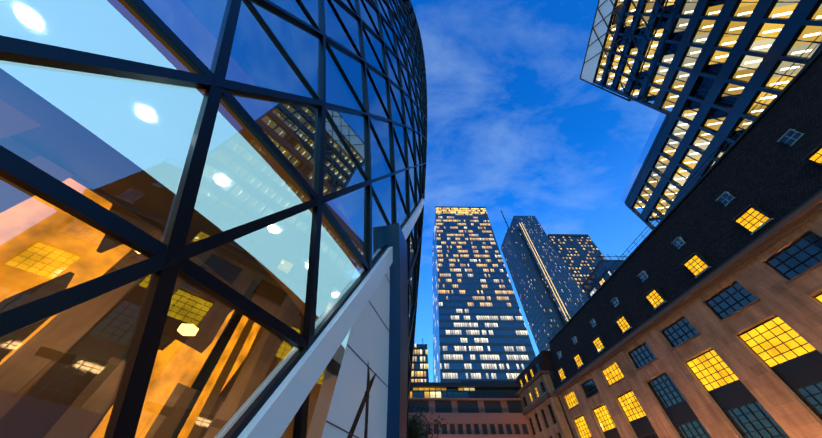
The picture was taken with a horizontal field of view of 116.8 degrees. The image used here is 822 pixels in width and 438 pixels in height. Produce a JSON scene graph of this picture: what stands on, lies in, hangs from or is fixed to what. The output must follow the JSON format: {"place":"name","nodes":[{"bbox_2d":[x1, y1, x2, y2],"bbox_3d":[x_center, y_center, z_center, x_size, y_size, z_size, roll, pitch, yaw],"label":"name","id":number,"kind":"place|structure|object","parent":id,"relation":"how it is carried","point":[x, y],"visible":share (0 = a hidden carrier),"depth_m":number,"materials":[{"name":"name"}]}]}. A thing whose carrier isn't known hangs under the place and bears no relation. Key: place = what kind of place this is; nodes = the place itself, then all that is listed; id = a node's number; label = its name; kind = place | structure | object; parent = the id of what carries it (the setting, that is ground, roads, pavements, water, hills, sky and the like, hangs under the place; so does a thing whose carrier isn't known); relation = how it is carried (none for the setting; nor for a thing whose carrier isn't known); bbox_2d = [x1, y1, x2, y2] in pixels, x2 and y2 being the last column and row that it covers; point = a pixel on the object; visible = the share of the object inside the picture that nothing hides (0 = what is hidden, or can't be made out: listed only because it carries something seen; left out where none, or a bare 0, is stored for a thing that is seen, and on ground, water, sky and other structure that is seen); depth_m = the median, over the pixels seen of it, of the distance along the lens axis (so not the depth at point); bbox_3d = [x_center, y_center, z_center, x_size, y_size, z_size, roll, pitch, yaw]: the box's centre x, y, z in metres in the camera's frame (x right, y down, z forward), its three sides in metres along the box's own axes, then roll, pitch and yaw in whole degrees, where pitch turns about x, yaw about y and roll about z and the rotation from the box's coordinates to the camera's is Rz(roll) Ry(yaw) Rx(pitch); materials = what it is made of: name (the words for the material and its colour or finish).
{"place":"outdoors","nodes":[
{"label":"outdoors","id":0,"kind":"place"},
{"bbox_2d":[0,0,361,437],"bbox_3d":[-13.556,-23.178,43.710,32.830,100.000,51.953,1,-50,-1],"label":"building interior","id":1,"kind":"object","parent":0,"point":[52,364],"depth_m":6.01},
{"bbox_2d":[0,0,426,437],"bbox_3d":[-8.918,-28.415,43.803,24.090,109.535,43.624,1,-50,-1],"label":"gherkin mullions","id":2,"kind":"structure","parent":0,"point":[167,262],"depth_m":3.34,"materials":[{"name":"black metal"}]},
{"bbox_2d":[214,198,423,437],"bbox_3d":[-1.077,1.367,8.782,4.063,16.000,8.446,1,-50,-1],"label":"gherkin legs","id":3,"kind":"object","parent":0,"point":[372,314],"visible":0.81,"depth_m":5.65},
{"bbox_2d":[411,338,428,381],"bbox_3d":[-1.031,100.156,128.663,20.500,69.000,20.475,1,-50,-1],"label":"block","id":4,"kind":"structure","parent":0,"point":[420,372],"depth_m":138.05,"materials":[{"name":"yellow"}]},
{"bbox_2d":[408,381,545,437],"bbox_3d":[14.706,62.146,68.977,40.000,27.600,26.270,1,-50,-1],"label":"granite building","id":5,"kind":"structure","parent":0,"point":[480,409],"depth_m":65.78,"materials":[{"name":"brown stone"}]},
{"bbox_2d":[432,206,535,381],"bbox_3d":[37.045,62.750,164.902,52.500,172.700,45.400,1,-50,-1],"label":"tower","id":6,"kind":"structure","parent":0,"point":[480,332],"depth_m":146.39,"materials":[{"name":"blue glass"}]},
{"bbox_2d":[410,0,682,381],"label":"sky","id":7,"kind":"structure","parent":0,"point":[514,128],"materials":[{"name":"blue"}]},
{"bbox_2d":[501,210,606,352],"bbox_3d":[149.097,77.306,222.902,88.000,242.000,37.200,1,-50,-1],"label":"mast tower","id":8,"kind":"structure","parent":0,"point":[550,273],"depth_m":237.74,"materials":[{"name":"blue glass"}]},
{"bbox_2d":[581,254,627,297],"bbox_3d":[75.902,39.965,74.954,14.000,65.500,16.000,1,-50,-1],"label":"block","id":9,"kind":"structure","parent":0,"point":[600,269],"depth_m":93.06,"materials":[{"name":"blue glass"}]},
{"label":"ground","id":10,"kind":"structure","parent":0,"visible":0},
{"bbox_2d":[0,0,425,437],"bbox_3d":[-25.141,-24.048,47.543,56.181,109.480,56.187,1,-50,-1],"label":"glass panes","id":11,"kind":"structure","parent":10,"relation":"on","point":[258,57],"depth_m":4.14,"materials":[{"name":"clear glass"}]},
{"bbox_2d":[406,401,451,437],"bbox_3d":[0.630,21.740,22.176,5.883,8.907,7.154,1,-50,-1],"label":"tree","id":12,"kind":"object","parent":10,"relation":"on","point":[414,428],"visible":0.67,"depth_m":23.03,"materials":[{"name":"green plant"}]},
{"bbox_2d":[516,32,821,437],"bbox_3d":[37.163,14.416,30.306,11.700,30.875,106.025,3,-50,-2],"label":"stone building","id":13,"kind":"structure","parent":10,"relation":"on","point":[698,314],"depth_m":28.32,"materials":[{"name":"stone"},{"name":"glass"}]},
{"bbox_2d":[580,0,821,229],"bbox_3d":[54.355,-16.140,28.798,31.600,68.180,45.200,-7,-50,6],"label":"office tower","id":14,"kind":"structure","parent":10,"relation":"on","point":[712,71],"depth_m":36.77,"materials":[{"name":"blue glass"}]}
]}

